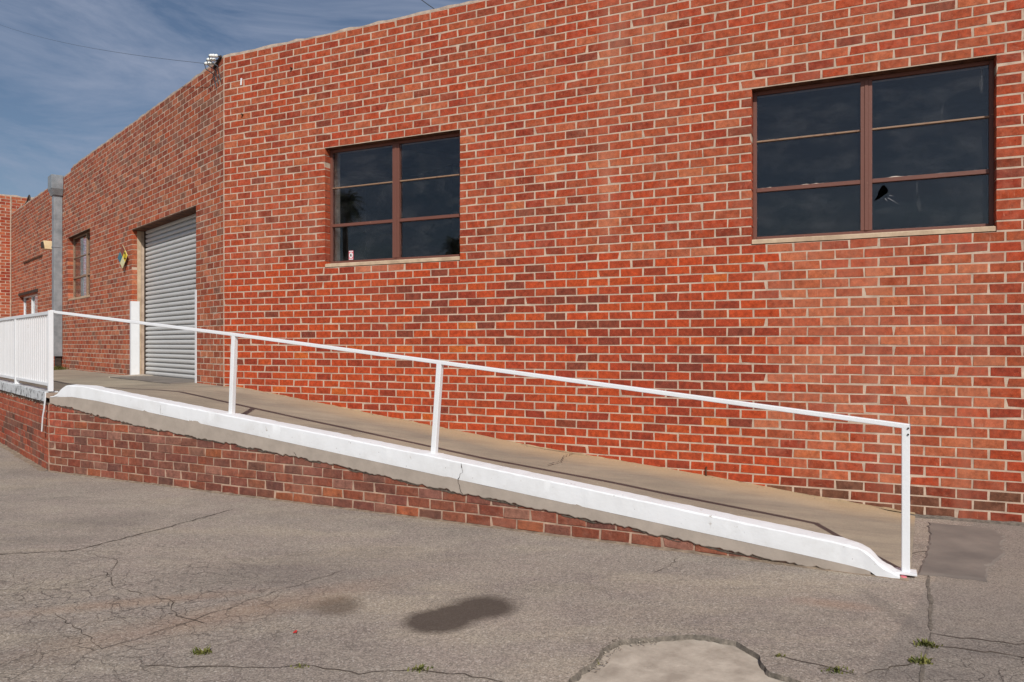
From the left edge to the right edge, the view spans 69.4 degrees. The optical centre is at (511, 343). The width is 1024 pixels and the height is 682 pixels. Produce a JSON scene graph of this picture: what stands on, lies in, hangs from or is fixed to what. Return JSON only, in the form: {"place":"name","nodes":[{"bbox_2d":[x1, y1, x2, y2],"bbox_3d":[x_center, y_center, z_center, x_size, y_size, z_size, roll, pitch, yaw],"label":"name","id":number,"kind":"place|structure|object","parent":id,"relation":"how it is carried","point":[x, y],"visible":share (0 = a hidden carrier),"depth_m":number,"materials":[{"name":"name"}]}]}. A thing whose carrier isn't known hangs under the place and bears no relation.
{"place":"outdoors","nodes":[
{"label":"outdoors","id":0,"kind":"place"},
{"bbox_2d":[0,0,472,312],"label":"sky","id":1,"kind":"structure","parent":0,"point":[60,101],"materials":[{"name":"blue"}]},
{"bbox_2d":[0,442,1023,681],"bbox_3d":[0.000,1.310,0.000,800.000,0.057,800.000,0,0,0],"label":"ground","id":2,"kind":"structure","parent":0,"point":[104,579],"depth_m":3.79,"materials":[{"name":"grey asphalt"}]},
{"bbox_2d":[190,643,211,654],"bbox_3d":[-1.315,1.296,3.133,0.084,0.038,0.068,0,0,-36],"label":"weed","id":3,"kind":"object","parent":2,"relation":"on","point":[197,651],"visible":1,"depth_m":3.13,"materials":[{"name":"green plant"}]},
{"bbox_2d":[290,663,308,668],"bbox_3d":[-0.861,1.305,3.001,0.080,0.019,0.043,0,0,0],"label":"weed","id":4,"kind":"object","parent":2,"relation":"on","point":[299,664],"visible":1,"depth_m":3.00,"materials":[{"name":"green plant"}]},
{"bbox_2d":[403,663,432,672],"bbox_3d":[-0.372,1.302,2.975,0.126,0.025,0.072,0,0,21],"label":"weed","id":5,"kind":"object","parent":2,"relation":"on","point":[420,667],"visible":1,"depth_m":2.97,"materials":[{"name":"green plant"}]},
{"bbox_2d":[0,379,899,578],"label":"retaining wall","id":6,"kind":"structure","parent":2,"relation":"on","point":[96,430],"depth_m":5.88,"materials":[{"name":"brick"}]},
{"bbox_2d":[0,310,53,391],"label":"picket guardrail","id":7,"kind":"object","parent":6,"relation":"on","point":[26,347],"visible":1,"depth_m":8.40,"materials":[{"name":"white paint"}]},
{"bbox_2d":[53,310,916,576],"bbox_3d":[-1.255,0.474,5.932,7.903,1.646,0.100,0,0,27],"label":"ramp handrail","id":8,"kind":"object","parent":6,"relation":"on","point":[904,569],"visible":0.89,"depth_m":5.08,"materials":[{"name":"white metal"}]},
{"bbox_2d":[0,369,914,568],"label":"ramp","id":9,"kind":"structure","parent":2,"relation":"on","point":[876,530],"depth_m":6.29,"materials":[{"name":"concrete"}]},
{"bbox_2d":[54,365,68,369],"bbox_3d":[-8.723,0.458,14.213,0.472,0.114,0.414,0,0,-30],"label":"weed","id":10,"kind":"object","parent":9,"relation":"on","point":[58,368],"visible":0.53,"depth_m":14.18,"materials":[{"name":"green plant"}]},
{"bbox_2d":[0,0,1023,521],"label":"brick warehouse","id":11,"kind":"structure","parent":2,"relation":"on","point":[808,204],"depth_m":6.65,"materials":[{"name":"brick"}]},
{"bbox_2d":[24,294,37,314],"bbox_3d":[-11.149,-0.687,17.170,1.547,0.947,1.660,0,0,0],"label":"window","id":12,"kind":"structure","parent":11,"relation":"in","point":[30,302],"depth_m":17.20,"materials":[{"name":"white paint"}]},
{"bbox_2d":[41,241,51,249],"bbox_3d":[-9.310,-1.972,14.874,0.259,0.165,0.200,0,0,-43],"label":"wall lamp","id":13,"kind":"object","parent":11,"relation":"attached to","point":[46,245],"visible":0.6,"depth_m":14.78,"materials":[{"name":"beige"}]},
{"bbox_2d":[48,174,62,366],"bbox_3d":[-8.996,-1.409,14.578,0.204,3.780,0.340,0,0,-43],"label":"downspout","id":14,"kind":"object","parent":11,"relation":"attached to","point":[55,186],"visible":0.89,"depth_m":14.52,"materials":[{"name":"metal"}]},
{"bbox_2d":[68,228,89,300],"bbox_3d":[-7.956,-1.436,13.704,0.142,1.219,1.641,0,0,-43],"label":"window","id":15,"kind":"structure","parent":11,"relation":"in","point":[81,241],"depth_m":13.88,"materials":[{"name":"clear glass"}]},
{"bbox_2d":[118,245,127,268],"bbox_3d":[-6.007,-1.344,11.460,0.450,0.370,0.062,0,0,45],"label":"hazard sign","id":16,"kind":"object","parent":11,"relation":"attached to","point":[122,256],"visible":1,"depth_m":11.43,"materials":[{"name":"metal"}]},
{"bbox_2d":[130,301,139,374],"bbox_3d":[-5.757,-0.067,11.286,0.121,1.155,0.061,0,0,-43],"label":"corner guard","id":17,"kind":"object","parent":11,"relation":"attached to","point":[135,341],"visible":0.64,"depth_m":11.26,"materials":[{"name":"white paint"}]},
{"bbox_2d":[195,290,196,382],"bbox_3d":[-3.937,-0.082,9.284,0.072,1.185,0.048,0,0,-43],"label":"corner guard","id":18,"kind":"object","parent":11,"relation":"attached to","point":[195,336],"visible":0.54,"depth_m":9.26,"materials":[{"name":"white paint"}]},
{"bbox_2d":[204,54,221,87],"bbox_3d":[-3.519,-3.210,8.692,0.141,0.354,0.228,0,0,-43],"label":"insulator rack","id":19,"kind":"object","parent":11,"relation":"attached to","point":[213,59],"visible":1,"depth_m":8.68,"materials":[{"name":"ceramic"}]},
{"bbox_2d":[17,30,197,62],"bbox_3d":[-11.312,-7.444,16.605,0.005,8.293,22.041,0,0,-44],"label":"overhead wire","id":20,"kind":"object","parent":19,"relation":"attached to","point":[118,52],"visible":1,"depth_m":10.76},
{"bbox_2d":[325,130,459,267],"bbox_3d":[-1.243,-1.474,7.721,1.670,1.295,0.141,0,0,25],"label":"window","id":21,"kind":"structure","parent":11,"relation":"in","point":[393,201],"depth_m":7.72,"materials":[{"name":"black glass"}]},
{"bbox_2d":[349,251,352,259],"bbox_3d":[-1.739,-0.954,7.989,0.060,0.100,0.003,0,0,25],"label":"window sticker","id":22,"kind":"object","parent":21,"relation":"attached to","point":[350,255],"depth_m":7.99,"materials":[{"name":"white paper"}]},
{"bbox_2d":[752,55,995,244],"bbox_3d":[2.799,-1.474,5.845,1.723,1.295,0.141,0,0,25],"label":"window","id":23,"kind":"structure","parent":11,"relation":"in","point":[824,150],"depth_m":5.84,"materials":[{"name":"black glass"}]},
{"bbox_2d":[576,640,783,681],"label":"concrete patch","id":24,"kind":"object","parent":2,"relation":"on","point":[684,661],"visible":0.83,"depth_m":3.07,"materials":[{"name":"grey concrete"}]},
{"bbox_2d":[821,665,853,673],"bbox_3d":[1.300,1.304,2.963,0.138,0.022,0.070,0,0,0],"label":"weed","id":25,"kind":"object","parent":2,"relation":"on","point":[836,670],"visible":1,"depth_m":2.96,"materials":[{"name":"green plant"}]},
{"bbox_2d":[908,652,933,664],"bbox_3d":[1.680,1.296,3.038,0.097,0.037,0.077,0,0,-32],"label":"weed","id":26,"kind":"object","parent":2,"relation":"on","point":[923,660],"visible":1,"depth_m":3.04,"materials":[{"name":"green plant"}]},
{"bbox_2d":[913,637,942,648],"bbox_3d":[1.804,1.299,3.213,0.127,0.033,0.078,0,0,0],"label":"weed","id":27,"kind":"object","parent":2,"relation":"on","point":[926,642],"visible":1,"depth_m":3.21,"materials":[{"name":"green plant"}]},
{"bbox_2d":[918,522,1005,581],"bbox_3d":[2.885,1.306,4.702,0.474,0.009,1.477,0,0,31],"label":"asphalt patch","id":28,"kind":"object","parent":2,"relation":"on","point":[962,552],"visible":1,"depth_m":4.63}
]}

